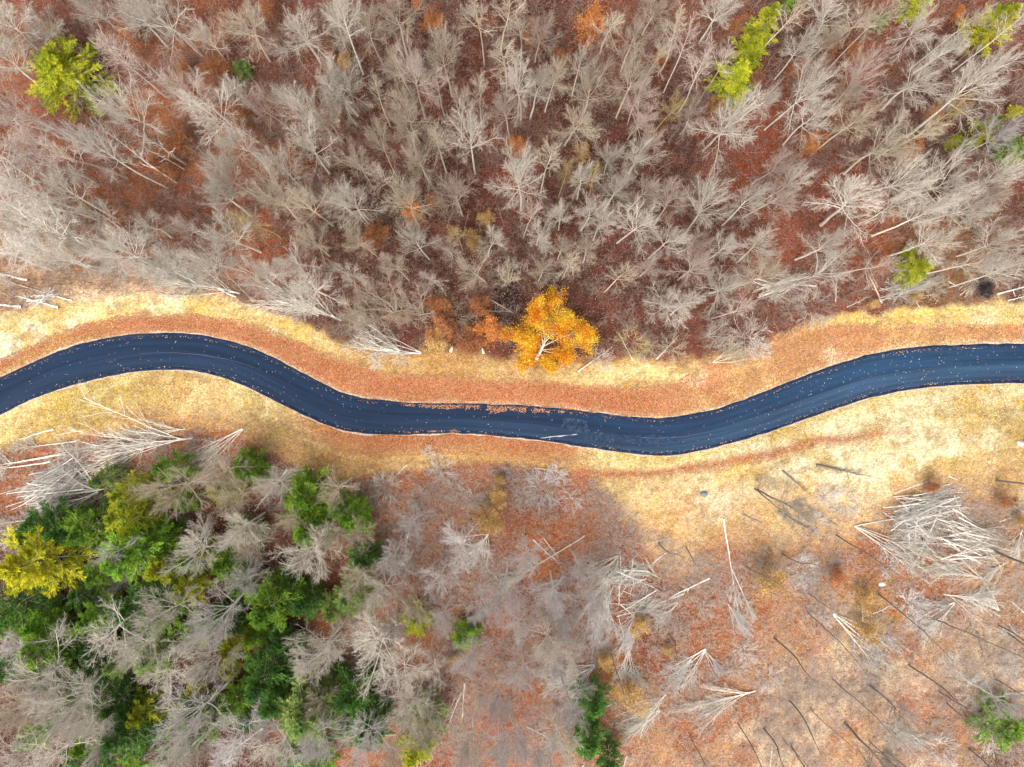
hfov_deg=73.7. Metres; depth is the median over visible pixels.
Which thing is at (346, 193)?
bare tree
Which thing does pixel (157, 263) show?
bare tree
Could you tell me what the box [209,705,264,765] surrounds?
bare tree
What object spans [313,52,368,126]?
bare tree
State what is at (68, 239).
bare tree
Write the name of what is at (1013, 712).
bare tree
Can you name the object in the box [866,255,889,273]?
leafy sapling
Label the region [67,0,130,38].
bare tree
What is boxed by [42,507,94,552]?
conifer
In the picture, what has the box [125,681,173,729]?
conifer
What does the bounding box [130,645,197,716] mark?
bare tree
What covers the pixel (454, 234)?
bare tree
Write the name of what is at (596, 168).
bare tree
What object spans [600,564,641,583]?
fallen tree
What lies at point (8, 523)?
fallen tree
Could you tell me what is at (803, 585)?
bare shrub
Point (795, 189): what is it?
bare tree
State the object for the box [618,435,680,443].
worn road patch
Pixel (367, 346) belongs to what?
fallen tree
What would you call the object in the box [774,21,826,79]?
bare tree
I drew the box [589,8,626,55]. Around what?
bare tree
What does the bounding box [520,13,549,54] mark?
leafy sapling
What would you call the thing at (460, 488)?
bare shrub
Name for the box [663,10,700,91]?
bare tree
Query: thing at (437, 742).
fallen tree
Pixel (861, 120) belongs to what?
bare tree
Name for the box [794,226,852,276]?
bare tree
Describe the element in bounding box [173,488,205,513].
conifer
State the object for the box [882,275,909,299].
bare shrub
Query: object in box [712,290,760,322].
bare tree
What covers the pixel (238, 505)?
bare tree
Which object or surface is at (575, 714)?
bare tree
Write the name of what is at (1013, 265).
bare tree
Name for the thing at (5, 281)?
fallen tree
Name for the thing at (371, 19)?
bare tree
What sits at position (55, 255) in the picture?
bare tree
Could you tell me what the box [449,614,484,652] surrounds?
conifer
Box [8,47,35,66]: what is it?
leafy sapling
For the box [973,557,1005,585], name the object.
fallen tree
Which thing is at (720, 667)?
fallen tree
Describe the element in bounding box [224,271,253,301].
fallen tree
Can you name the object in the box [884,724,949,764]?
fallen tree
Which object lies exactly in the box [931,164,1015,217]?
bare tree
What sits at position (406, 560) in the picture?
fallen tree
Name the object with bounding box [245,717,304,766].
bare tree
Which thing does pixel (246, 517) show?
bare tree
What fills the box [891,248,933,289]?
conifer
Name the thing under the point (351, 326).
bare tree
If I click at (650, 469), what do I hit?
dry grass
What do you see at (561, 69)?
bare tree
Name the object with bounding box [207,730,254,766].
bare tree
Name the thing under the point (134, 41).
leafy sapling
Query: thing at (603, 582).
fallen tree
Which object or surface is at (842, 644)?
bare tree
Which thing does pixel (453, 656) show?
leafy sapling
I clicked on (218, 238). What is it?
bare tree
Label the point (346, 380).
roadside leaves
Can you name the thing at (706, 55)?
bare tree
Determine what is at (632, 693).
leafy sapling
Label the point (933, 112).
leafy sapling
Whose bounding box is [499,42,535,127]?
bare tree
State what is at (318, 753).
bare tree
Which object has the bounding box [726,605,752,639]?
fallen tree
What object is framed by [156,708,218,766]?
bare tree
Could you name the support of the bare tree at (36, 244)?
on the ground at (612, 474)
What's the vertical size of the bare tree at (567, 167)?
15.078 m
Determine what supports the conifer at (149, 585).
on the ground at (612, 474)
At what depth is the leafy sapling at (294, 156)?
95.47 m
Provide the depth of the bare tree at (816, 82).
82.86 m
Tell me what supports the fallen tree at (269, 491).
on the ground at (612, 474)
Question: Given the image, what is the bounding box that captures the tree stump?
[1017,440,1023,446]
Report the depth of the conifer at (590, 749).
95.72 m
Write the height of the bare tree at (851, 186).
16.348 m
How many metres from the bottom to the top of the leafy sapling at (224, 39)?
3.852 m
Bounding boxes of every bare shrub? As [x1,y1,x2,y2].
[61,256,88,281]
[77,236,110,276]
[110,301,124,313]
[183,274,207,298]
[368,354,381,371]
[369,468,401,508]
[395,354,411,367]
[407,483,431,511]
[420,443,437,458]
[424,454,456,485]
[440,301,473,335]
[440,473,469,502]
[461,486,489,514]
[494,465,509,478]
[511,482,535,512]
[523,468,560,509]
[543,460,571,485]
[557,489,585,513]
[590,348,615,370]
[612,322,654,360]
[630,335,658,366]
[652,332,688,364]
[691,597,720,624]
[706,584,726,607]
[713,334,741,363]
[724,309,776,361]
[724,657,749,679]
[732,637,763,671]
[750,337,773,360]
[752,666,782,696]
[754,472,776,491]
[779,295,804,322]
[786,551,822,587]
[793,569,818,592]
[794,284,831,330]
[804,508,827,534]
[805,604,834,635]
[814,480,840,505]
[828,482,860,518]
[840,680,869,706]
[855,657,882,687]
[875,555,902,581]
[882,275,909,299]
[886,726,909,751]
[891,585,931,623]
[921,272,949,301]
[929,732,961,766]
[935,649,969,686]
[957,673,992,712]
[969,721,1008,755]
[991,650,1023,682]
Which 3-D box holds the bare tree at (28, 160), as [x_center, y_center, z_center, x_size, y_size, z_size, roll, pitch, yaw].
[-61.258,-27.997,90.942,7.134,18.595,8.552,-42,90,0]
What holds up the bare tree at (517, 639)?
on the ground at (612, 474)
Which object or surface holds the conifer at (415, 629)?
on the ground at (612, 474)
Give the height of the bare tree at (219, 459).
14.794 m
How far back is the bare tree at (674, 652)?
92.25 m
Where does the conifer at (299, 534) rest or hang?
on the ground at (612, 474)
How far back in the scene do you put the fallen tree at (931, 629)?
99.73 m
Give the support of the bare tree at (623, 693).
on the ground at (612, 474)
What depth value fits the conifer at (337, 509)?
95.37 m
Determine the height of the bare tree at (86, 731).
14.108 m
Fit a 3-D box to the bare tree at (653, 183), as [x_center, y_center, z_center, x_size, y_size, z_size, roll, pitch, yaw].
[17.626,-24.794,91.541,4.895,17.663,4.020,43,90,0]
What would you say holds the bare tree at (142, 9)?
on the ground at (612, 474)
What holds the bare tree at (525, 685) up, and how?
on the ground at (612, 474)
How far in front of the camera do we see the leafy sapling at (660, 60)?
97.89 m
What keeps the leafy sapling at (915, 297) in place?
on the ground at (612, 474)
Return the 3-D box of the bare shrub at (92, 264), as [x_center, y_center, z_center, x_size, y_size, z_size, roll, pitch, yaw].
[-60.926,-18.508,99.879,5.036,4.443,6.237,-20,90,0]
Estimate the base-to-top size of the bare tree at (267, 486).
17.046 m
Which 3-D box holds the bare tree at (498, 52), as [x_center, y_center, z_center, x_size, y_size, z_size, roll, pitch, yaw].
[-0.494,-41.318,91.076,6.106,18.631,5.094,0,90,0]
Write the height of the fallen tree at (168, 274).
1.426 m
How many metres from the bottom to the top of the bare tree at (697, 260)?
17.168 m
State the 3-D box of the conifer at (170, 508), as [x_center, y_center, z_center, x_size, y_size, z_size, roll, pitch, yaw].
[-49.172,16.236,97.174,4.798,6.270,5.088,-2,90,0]
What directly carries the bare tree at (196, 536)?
on the ground at (612, 474)
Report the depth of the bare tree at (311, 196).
86.35 m
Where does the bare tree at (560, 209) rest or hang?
on the ground at (612, 474)
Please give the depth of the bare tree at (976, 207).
88.02 m
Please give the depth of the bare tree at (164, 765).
86.01 m
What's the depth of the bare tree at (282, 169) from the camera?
84.68 m
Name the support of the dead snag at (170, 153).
on the ground at (612, 474)
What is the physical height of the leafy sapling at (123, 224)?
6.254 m
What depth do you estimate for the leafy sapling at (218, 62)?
95.95 m
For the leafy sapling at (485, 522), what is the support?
on the ground at (612, 474)
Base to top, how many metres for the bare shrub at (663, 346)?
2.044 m
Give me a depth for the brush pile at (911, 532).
99.21 m
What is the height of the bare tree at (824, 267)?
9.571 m
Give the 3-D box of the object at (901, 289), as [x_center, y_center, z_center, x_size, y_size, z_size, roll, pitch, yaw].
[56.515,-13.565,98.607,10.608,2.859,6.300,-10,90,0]
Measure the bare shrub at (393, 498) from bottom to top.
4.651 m
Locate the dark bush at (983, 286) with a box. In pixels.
[973,270,996,300]
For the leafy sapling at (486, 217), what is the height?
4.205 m
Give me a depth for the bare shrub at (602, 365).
99.38 m
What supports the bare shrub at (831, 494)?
on the ground at (612, 474)
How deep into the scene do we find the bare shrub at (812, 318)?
99.55 m
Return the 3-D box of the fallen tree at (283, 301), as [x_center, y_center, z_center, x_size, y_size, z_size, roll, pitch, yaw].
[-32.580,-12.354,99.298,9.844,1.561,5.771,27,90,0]
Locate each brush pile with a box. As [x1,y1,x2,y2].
[26,286,60,308]
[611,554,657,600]
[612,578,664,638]
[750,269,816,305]
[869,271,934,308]
[877,470,984,535]
[883,501,957,558]
[932,496,1020,570]
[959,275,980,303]
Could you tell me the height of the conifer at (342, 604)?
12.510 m
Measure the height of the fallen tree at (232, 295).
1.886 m
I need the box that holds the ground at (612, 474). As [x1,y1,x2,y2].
[0,0,1023,766]
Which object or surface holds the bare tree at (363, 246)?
on the ground at (612, 474)
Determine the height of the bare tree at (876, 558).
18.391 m
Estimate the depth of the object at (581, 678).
99.58 m
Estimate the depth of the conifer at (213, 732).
94.56 m
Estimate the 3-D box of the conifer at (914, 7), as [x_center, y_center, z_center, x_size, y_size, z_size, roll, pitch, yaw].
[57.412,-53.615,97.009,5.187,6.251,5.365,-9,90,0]
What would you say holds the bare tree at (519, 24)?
on the ground at (612, 474)
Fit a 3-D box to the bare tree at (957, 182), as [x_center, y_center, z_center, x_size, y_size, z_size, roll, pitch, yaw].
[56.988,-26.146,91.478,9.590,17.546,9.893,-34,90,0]
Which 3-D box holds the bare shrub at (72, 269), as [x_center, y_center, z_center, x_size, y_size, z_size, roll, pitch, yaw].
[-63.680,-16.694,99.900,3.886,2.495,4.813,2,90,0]
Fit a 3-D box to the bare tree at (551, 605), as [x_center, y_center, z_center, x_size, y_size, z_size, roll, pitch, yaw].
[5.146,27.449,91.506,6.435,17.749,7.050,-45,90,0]
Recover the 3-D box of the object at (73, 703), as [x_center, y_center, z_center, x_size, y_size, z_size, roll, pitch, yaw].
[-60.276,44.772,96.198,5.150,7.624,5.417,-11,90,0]
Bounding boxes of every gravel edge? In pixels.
[0,370,1023,456]
[1,331,1023,417]
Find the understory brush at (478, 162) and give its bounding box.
[0,0,1023,364]
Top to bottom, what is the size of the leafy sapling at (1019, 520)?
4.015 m
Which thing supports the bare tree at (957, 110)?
on the ground at (612, 474)
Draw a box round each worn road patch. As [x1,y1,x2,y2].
[561,418,586,431]
[580,430,614,444]
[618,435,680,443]
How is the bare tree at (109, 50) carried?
on the ground at (612, 474)
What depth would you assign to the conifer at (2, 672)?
95.68 m
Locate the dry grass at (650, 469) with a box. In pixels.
[0,293,1023,766]
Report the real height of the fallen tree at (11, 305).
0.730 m
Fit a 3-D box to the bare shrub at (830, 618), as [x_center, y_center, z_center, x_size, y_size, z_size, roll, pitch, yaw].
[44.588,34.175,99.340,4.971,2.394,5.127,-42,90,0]
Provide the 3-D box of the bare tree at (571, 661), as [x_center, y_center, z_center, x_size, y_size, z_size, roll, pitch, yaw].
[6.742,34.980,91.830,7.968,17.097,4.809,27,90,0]
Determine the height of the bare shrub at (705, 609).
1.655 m
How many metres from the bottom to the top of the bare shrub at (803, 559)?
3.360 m
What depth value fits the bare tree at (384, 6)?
89.34 m
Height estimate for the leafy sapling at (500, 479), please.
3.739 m
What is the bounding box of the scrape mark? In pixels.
[159,352,256,368]
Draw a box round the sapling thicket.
[0,0,1023,350]
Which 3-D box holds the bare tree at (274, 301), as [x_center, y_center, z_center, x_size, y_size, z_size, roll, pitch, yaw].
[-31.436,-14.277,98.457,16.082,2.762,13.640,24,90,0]
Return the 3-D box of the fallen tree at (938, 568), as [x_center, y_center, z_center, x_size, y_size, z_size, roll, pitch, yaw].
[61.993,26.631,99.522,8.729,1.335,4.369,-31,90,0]
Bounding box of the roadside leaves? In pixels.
[0,311,1023,468]
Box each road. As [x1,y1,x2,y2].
[0,336,1023,452]
[5,336,1012,453]
[6,336,1020,450]
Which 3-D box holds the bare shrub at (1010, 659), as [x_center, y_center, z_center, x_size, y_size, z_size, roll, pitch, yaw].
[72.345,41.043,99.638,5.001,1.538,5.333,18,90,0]
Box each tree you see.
[0,0,39,53]
[0,33,40,87]
[0,81,85,147]
[0,107,60,149]
[0,128,38,183]
[0,132,99,195]
[0,148,82,213]
[0,168,62,214]
[0,183,69,236]
[0,190,45,232]
[0,194,32,247]
[0,207,53,252]
[0,231,59,277]
[0,236,52,275]
[0,273,27,280]
[0,273,71,300]
[0,290,58,308]
[0,304,20,307]
[0,449,63,475]
[0,456,50,479]
[0,515,24,528]
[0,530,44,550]
[0,626,23,667]
[0,674,74,737]
[0,711,82,766]
[1,191,118,256]
[1,453,111,514]
[1,614,104,720]
[3,177,93,228]
[6,118,75,164]
[9,436,75,454]
[10,226,90,273]
[14,428,52,440]
[15,471,98,520]
[17,1,76,55]
[17,667,109,755]
[23,718,100,766]
[30,190,99,222]
[31,233,101,277]
[34,584,97,609]
[35,117,168,188]
[35,160,116,221]
[35,435,97,495]
[36,129,128,191]
[48,380,192,485]
[49,212,123,257]
[56,666,134,747]
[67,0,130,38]
[67,222,168,275]
[69,713,134,766]
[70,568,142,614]
[74,196,136,241]
[75,71,184,161]
[78,594,156,669]
[83,238,147,288]
[86,24,167,97]
[86,533,144,567]
[106,0,171,47]
[107,610,178,674]
[108,48,195,109]
[111,0,203,71]
[117,464,232,519]
[121,206,177,250]
[121,418,185,447]
[122,579,216,650]
[128,242,196,287]
[129,256,191,300]
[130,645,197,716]
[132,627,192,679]
[140,240,240,306]
[142,660,245,766]
[144,258,196,288]
[153,726,214,766]
[156,66,231,132]
[156,511,225,582]
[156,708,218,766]
[164,211,214,244]
[165,572,265,659]
[166,255,236,297]
[168,236,246,289]
[171,70,257,147]
[174,428,242,484]
[178,616,246,689]
[184,204,263,273]
[187,11,230,66]
[187,441,255,499]
[190,166,255,222]
[194,145,257,200]
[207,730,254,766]
[209,473,270,524]
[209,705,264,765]
[210,110,267,171]
[210,509,268,555]
[214,0,278,64]
[217,728,262,760]
[218,74,260,114]
[222,208,282,245]
[222,551,273,607]
[224,256,296,298]
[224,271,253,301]
[227,235,341,322]
[230,518,277,567]
[238,157,312,237]
[239,77,292,137]
[240,699,291,743]
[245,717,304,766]
[246,137,315,197]
[246,462,302,505]
[254,469,286,511]
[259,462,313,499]
[261,82,309,126]
[261,273,317,315]
[266,519,346,582]
[269,0,331,73]
[270,179,335,236]
[272,234,319,280]
[273,503,317,536]
[278,79,335,137]
[281,110,339,183]
[283,612,354,678]
[284,257,349,324]
[284,630,346,686]
[291,221,330,269]
[294,698,351,766]
[300,95,345,148]
[301,675,341,725]
[305,518,353,556]
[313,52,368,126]
[313,174,355,229]
[315,464,361,510]
[316,0,362,55]
[321,0,366,74]
[325,63,373,114]
[325,262,370,292]
[326,173,389,236]
[328,136,384,188]
[329,266,414,334]
[331,692,401,766]
[334,296,370,334]
[337,508,376,555]
[337,541,387,604]
[340,216,376,261]
[340,313,398,365]
[345,685,405,751]
[346,607,408,700]
[347,0,386,63]
[353,552,410,619]
[362,115,399,177]
[362,161,401,199]
[363,0,427,53]
[364,638,437,710]
[366,66,394,125]
[370,330,420,364]
[372,532,413,585]
[374,674,451,747]
[375,608,411,648]
[375,712,419,766]
[376,43,425,95]
[377,252,409,289]
[378,80,435,144]
[379,100,433,149]
[379,282,435,329]
[380,169,445,237]
[392,29,442,119]
[392,504,434,545]
[393,221,445,265]
[397,552,412,568]
[398,584,436,628]
[399,127,440,192]
[405,694,445,754]
[415,559,463,598]
[416,268,449,295]
[417,637,447,693]
[419,63,453,114]
[421,117,453,172]
[423,15,465,96]
[425,697,455,764]
[426,594,456,642]
[428,234,464,267]
[433,168,479,216]
[438,96,504,174]
[439,697,489,766]
[440,517,494,582]
[444,224,467,249]
[447,80,477,138]
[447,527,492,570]
[449,634,493,681]
[452,0,496,65]
[453,580,497,627]
[454,243,497,291]
[458,684,469,722]
[468,68,490,125]
[471,555,527,631]
[473,224,510,258]
[475,670,513,730]
[483,135,547,210]
[484,0,528,55]
[486,35,529,93]
[487,696,538,766]
[489,90,527,138]
[492,254,521,288]
[493,568,522,596]
[496,642,544,706]
[498,535,584,588]
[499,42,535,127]
[499,281,601,374]
[500,11,533,58]
[501,599,543,650]
[503,534,543,579]
[505,61,555,118]
[515,603,571,677]
[517,194,543,238]
[520,717,557,766]
[522,569,579,620]
[525,251,562,288]
[526,10,562,64]
[527,214,553,254]
[527,726,547,736]
[529,134,563,193]
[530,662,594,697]
[530,700,583,766]
[531,53,573,112]
[533,539,561,566]
[534,623,586,679]
[534,640,566,684]
[535,576,563,602]
[541,590,591,645]
[541,669,596,737]
[542,198,574,230]
[543,104,605,152]
[546,232,578,266]
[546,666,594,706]
[551,248,583,282]
[554,685,590,715]
[557,157,572,198]
[561,36,597,95]
[562,547,596,586]
[564,53,620,130]
[568,230,600,273]
[570,158,604,200]
[570,188,609,230]
[573,573,611,621]
[573,614,609,660]
[575,580,620,652]
[576,566,615,603]
[578,348,608,372]
[582,158,600,197]
[582,198,623,242]
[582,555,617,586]
[582,587,613,632]
[583,603,629,646]
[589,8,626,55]
[592,139,628,176]
[593,167,636,219]
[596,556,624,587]
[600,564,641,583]
[601,260,642,294]
[601,617,633,670]
[604,36,656,117]
[605,653,644,727]
[609,711,659,745]
[610,6,656,72]
[610,652,643,687]
[611,195,660,257]
[617,695,665,735]
[619,68,660,124]
[619,94,658,153]
[619,136,669,187]
[619,571,663,595]
[623,592,646,652]
[625,557,659,578]
[627,174,666,209]
[631,124,665,171]
[631,667,651,693]
[634,250,663,277]
[637,0,680,40]
[638,35,676,93]
[642,277,689,331]
[643,175,689,226]
[647,600,677,630]
[648,222,693,260]
[654,88,688,132]
[654,660,691,705]
[656,335,678,359]
[657,1,687,72]
[658,537,700,570]
[661,649,705,692]
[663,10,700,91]
[665,284,708,323]
[666,237,715,287]
[667,577,708,598]
[668,632,685,669]
[668,683,755,733]
[671,88,706,143]
[671,228,713,261]
[677,37,715,111]
[679,170,736,233]
[681,79,771,178]
[686,547,712,579]
[689,735,721,766]
[693,256,756,319]
[694,0,742,48]
[701,36,737,95]
[704,227,743,262]
[704,319,732,348]
[705,651,728,684]
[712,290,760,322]
[713,334,751,368]
[722,177,772,228]
[723,519,745,633]
[724,220,778,267]
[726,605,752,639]
[729,247,796,305]
[732,569,757,623]
[737,723,768,766]
[738,80,781,120]
[742,178,801,222]
[744,142,806,190]
[745,566,802,599]
[754,488,803,528]
[757,477,821,524]
[758,162,820,204]
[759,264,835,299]
[763,0,816,48]
[763,727,797,766]
[764,45,853,136]
[773,637,833,697]
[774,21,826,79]
[777,511,823,537]
[782,470,811,495]
[782,549,840,581]
[783,85,844,149]
[783,739,813,766]
[789,700,837,766]
[789,743,804,766]
[792,53,837,95]
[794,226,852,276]
[801,172,886,245]
[806,592,846,629]
[806,611,874,675]
[807,0,850,43]
[810,708,874,766]
[811,23,845,62]
[814,240,856,288]
[816,464,870,478]
[818,97,891,149]
[819,75,874,124]
[822,40,894,117]
[826,1,878,46]
[828,0,910,68]
[830,677,918,754]
[832,612,910,682]
[834,244,907,290]
[835,108,926,183]
[835,532,920,584]
[841,147,945,209]
[843,721,902,766]
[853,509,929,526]
[854,525,944,582]
[856,184,924,224]
[867,270,882,302]
[869,680,930,737]
[870,115,955,161]
[870,192,963,236]
[871,43,953,119]
[878,593,966,671]
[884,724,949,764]
[885,0,950,65]
[885,88,977,155]
[885,721,913,739]
[888,224,967,266]
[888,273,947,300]
[890,135,983,222]
[891,734,923,749]
[901,596,941,626]
[902,603,954,648]
[907,0,999,70]
[907,41,1023,136]
[908,664,992,729]
[910,553,967,584]
[913,176,1000,232]
[914,33,970,73]
[924,549,985,586]
[926,245,1014,283]
[927,595,953,614]
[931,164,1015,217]
[933,618,1001,654]
[937,150,1023,207]
[939,691,991,728]
[943,586,1015,633]
[946,703,1019,762]
[947,247,1023,290]
[951,3,1023,71]
[955,212,1023,269]
[957,111,1023,161]
[964,673,1023,722]
[967,748,989,766]
[968,580,998,610]
[969,633,1023,667]
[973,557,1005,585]
[976,632,990,673]
[991,619,1019,640]
[992,549,1023,596]
[995,479,1023,484]
[996,678,1022,694]
[997,284,1023,295]
[998,625,1023,640]
[1003,530,1023,565]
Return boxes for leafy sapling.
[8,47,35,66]
[44,20,64,40]
[77,197,96,222]
[104,16,153,61]
[106,207,144,255]
[146,146,181,184]
[157,118,196,163]
[172,55,194,83]
[198,42,243,91]
[207,22,235,51]
[222,103,260,141]
[255,0,281,32]
[267,131,313,175]
[319,41,340,69]
[335,50,354,74]
[359,217,397,255]
[398,195,425,225]
[412,0,423,8]
[418,2,447,34]
[422,325,452,356]
[423,292,457,322]
[424,191,445,213]
[425,314,460,350]
[447,652,460,664]
[448,323,484,359]
[464,227,485,253]
[465,292,495,317]
[469,311,504,351]
[470,501,506,534]
[476,207,495,227]
[486,486,509,510]
[492,469,505,489]
[503,134,533,158]
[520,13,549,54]
[547,44,575,67]
[569,0,610,49]
[574,143,590,162]
[594,649,615,673]
[610,675,650,722]
[629,610,652,640]
[651,46,671,67]
[660,645,673,658]
[703,95,724,118]
[722,12,749,45]
[747,66,764,89]
[747,556,788,601]
[782,54,811,88]
[795,127,830,161]
[813,26,840,64]
[819,566,850,590]
[831,39,867,69]
[831,79,859,102]
[850,611,886,649]
[852,579,884,616]
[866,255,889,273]
[866,298,880,308]
[876,207,901,229]
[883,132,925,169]
[907,291,924,306]
[918,473,941,495]
[919,99,944,123]
[949,3,967,28]
[991,490,1018,510]
[1008,511,1023,528]
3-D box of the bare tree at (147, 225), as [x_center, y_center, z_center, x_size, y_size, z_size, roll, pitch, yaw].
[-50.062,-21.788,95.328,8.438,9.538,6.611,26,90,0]
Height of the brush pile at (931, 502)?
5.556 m
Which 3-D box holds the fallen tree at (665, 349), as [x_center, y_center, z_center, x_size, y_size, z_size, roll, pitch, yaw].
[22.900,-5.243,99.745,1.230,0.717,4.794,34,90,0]
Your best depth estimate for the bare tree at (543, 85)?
89.77 m
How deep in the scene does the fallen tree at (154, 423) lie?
99.79 m
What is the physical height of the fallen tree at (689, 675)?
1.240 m
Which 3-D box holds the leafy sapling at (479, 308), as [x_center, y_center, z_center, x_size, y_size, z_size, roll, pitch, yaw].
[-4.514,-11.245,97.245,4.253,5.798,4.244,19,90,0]
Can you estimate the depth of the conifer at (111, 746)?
93.39 m
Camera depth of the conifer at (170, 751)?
95.92 m
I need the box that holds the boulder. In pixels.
[700,491,707,496]
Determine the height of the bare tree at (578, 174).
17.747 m
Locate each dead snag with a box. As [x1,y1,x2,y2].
[105,131,176,182]
[127,126,186,164]
[142,143,184,169]
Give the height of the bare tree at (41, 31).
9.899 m
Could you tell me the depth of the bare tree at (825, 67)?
91.57 m
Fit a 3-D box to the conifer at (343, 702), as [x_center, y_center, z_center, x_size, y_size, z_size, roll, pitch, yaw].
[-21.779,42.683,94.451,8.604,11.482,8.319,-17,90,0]
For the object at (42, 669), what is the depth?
96.25 m
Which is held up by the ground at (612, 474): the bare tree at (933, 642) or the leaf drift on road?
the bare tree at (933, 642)
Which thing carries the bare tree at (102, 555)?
on the ground at (612, 474)
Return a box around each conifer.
[0,510,100,598]
[0,582,54,628]
[0,601,41,640]
[0,648,39,686]
[9,521,49,547]
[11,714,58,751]
[14,602,102,677]
[17,496,79,536]
[18,594,72,636]
[25,34,117,123]
[31,687,75,720]
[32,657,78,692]
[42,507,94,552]
[51,636,88,664]
[52,745,94,766]
[60,491,118,553]
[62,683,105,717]
[66,578,104,613]
[68,708,118,759]
[71,624,123,659]
[71,632,136,692]
[74,587,127,637]
[79,557,125,593]
[85,716,149,766]
[87,460,130,491]
[89,531,130,557]
[97,505,184,584]
[97,689,170,763]
[98,670,151,720]
[102,490,163,540]
[102,628,158,679]
[105,467,163,514]
[110,584,165,628]
[116,733,164,766]
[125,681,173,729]
[130,561,178,610]
[136,598,191,640]
[139,512,188,553]
[141,464,175,494]
[142,537,195,589]
[150,445,202,484]
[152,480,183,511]
[158,730,196,765]
[167,691,208,733]
[170,562,219,606]
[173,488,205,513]
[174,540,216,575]
[179,700,221,750]
[180,603,225,649]
[185,673,207,697]
[194,687,237,742]
[197,534,229,567]
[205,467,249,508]
[207,595,252,640]
[209,537,255,582]
[215,611,262,664]
[216,671,254,721]
[219,652,243,680]
[224,570,258,600]
[226,444,272,489]
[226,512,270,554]
[231,59,254,83]
[237,696,271,733]
[241,562,314,632]
[241,636,299,702]
[243,622,274,648]
[258,670,301,720]
[262,623,305,660]
[267,565,314,608]
[268,654,360,749]
[273,741,308,766]
[279,462,339,525]
[287,576,332,621]
[291,501,337,550]
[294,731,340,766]
[303,660,344,717]
[318,481,363,520]
[319,585,356,624]
[324,660,383,718]
[332,491,375,536]
[333,571,384,618]
[333,709,361,741]
[345,533,386,571]
[394,721,435,766]
[398,599,436,638]
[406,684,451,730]
[408,714,448,748]
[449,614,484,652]
[563,706,611,760]
[569,672,614,721]
[595,736,624,766]
[702,56,756,112]
[726,30,768,68]
[740,1,781,55]
[773,0,797,15]
[871,12,890,33]
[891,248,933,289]
[893,0,932,27]
[898,245,918,262]
[943,134,961,151]
[955,113,1006,151]
[956,3,1023,59]
[963,688,1023,753]
[984,1,1013,21]
[989,132,1023,173]
[1005,104,1023,119]
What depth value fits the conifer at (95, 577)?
95.62 m
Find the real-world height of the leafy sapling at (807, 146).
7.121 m
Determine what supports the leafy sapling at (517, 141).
on the ground at (612, 474)
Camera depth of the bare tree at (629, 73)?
84.01 m
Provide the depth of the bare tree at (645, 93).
90.00 m
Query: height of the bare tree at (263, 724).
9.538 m
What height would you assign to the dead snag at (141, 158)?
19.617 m
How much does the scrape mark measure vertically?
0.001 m
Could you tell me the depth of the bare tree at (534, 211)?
87.54 m
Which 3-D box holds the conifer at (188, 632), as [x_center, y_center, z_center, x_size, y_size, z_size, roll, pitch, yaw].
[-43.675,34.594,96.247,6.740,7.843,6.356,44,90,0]
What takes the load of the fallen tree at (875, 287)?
on the ground at (612, 474)
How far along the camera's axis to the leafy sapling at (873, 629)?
95.80 m
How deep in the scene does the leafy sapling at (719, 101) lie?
96.92 m
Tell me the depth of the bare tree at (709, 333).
95.11 m
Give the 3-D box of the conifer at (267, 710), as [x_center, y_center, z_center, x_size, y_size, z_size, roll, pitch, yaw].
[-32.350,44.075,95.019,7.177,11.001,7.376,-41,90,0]
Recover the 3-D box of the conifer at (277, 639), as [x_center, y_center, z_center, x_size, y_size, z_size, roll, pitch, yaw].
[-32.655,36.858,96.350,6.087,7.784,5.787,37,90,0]
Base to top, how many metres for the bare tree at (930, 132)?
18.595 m
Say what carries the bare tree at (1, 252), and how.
on the ground at (612, 474)
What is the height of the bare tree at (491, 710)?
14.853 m
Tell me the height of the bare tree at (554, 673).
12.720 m
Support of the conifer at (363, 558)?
on the ground at (612, 474)
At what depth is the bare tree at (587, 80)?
84.73 m
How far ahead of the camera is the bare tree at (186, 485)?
82.71 m
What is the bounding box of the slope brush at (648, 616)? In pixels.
[0,426,1023,766]
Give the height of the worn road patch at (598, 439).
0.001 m
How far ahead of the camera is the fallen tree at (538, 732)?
99.80 m
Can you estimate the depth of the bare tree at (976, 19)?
86.00 m
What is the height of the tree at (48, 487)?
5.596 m
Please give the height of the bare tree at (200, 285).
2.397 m
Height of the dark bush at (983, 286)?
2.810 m
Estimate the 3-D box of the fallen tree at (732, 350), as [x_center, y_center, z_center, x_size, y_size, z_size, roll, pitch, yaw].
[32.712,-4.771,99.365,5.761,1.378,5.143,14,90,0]
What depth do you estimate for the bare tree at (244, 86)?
90.73 m
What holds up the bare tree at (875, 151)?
on the ground at (612, 474)
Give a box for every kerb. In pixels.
[0,333,1023,420]
[0,367,1023,455]
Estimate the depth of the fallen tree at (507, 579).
99.79 m
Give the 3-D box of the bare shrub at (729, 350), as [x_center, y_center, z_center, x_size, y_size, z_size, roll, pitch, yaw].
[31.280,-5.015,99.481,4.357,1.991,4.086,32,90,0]
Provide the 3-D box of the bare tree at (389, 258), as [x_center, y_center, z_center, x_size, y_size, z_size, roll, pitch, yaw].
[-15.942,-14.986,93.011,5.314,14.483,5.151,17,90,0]
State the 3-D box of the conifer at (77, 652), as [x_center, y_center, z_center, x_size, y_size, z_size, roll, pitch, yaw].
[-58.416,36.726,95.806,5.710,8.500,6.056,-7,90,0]
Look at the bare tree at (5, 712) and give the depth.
89.32 m
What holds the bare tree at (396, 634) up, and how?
on the ground at (612, 474)

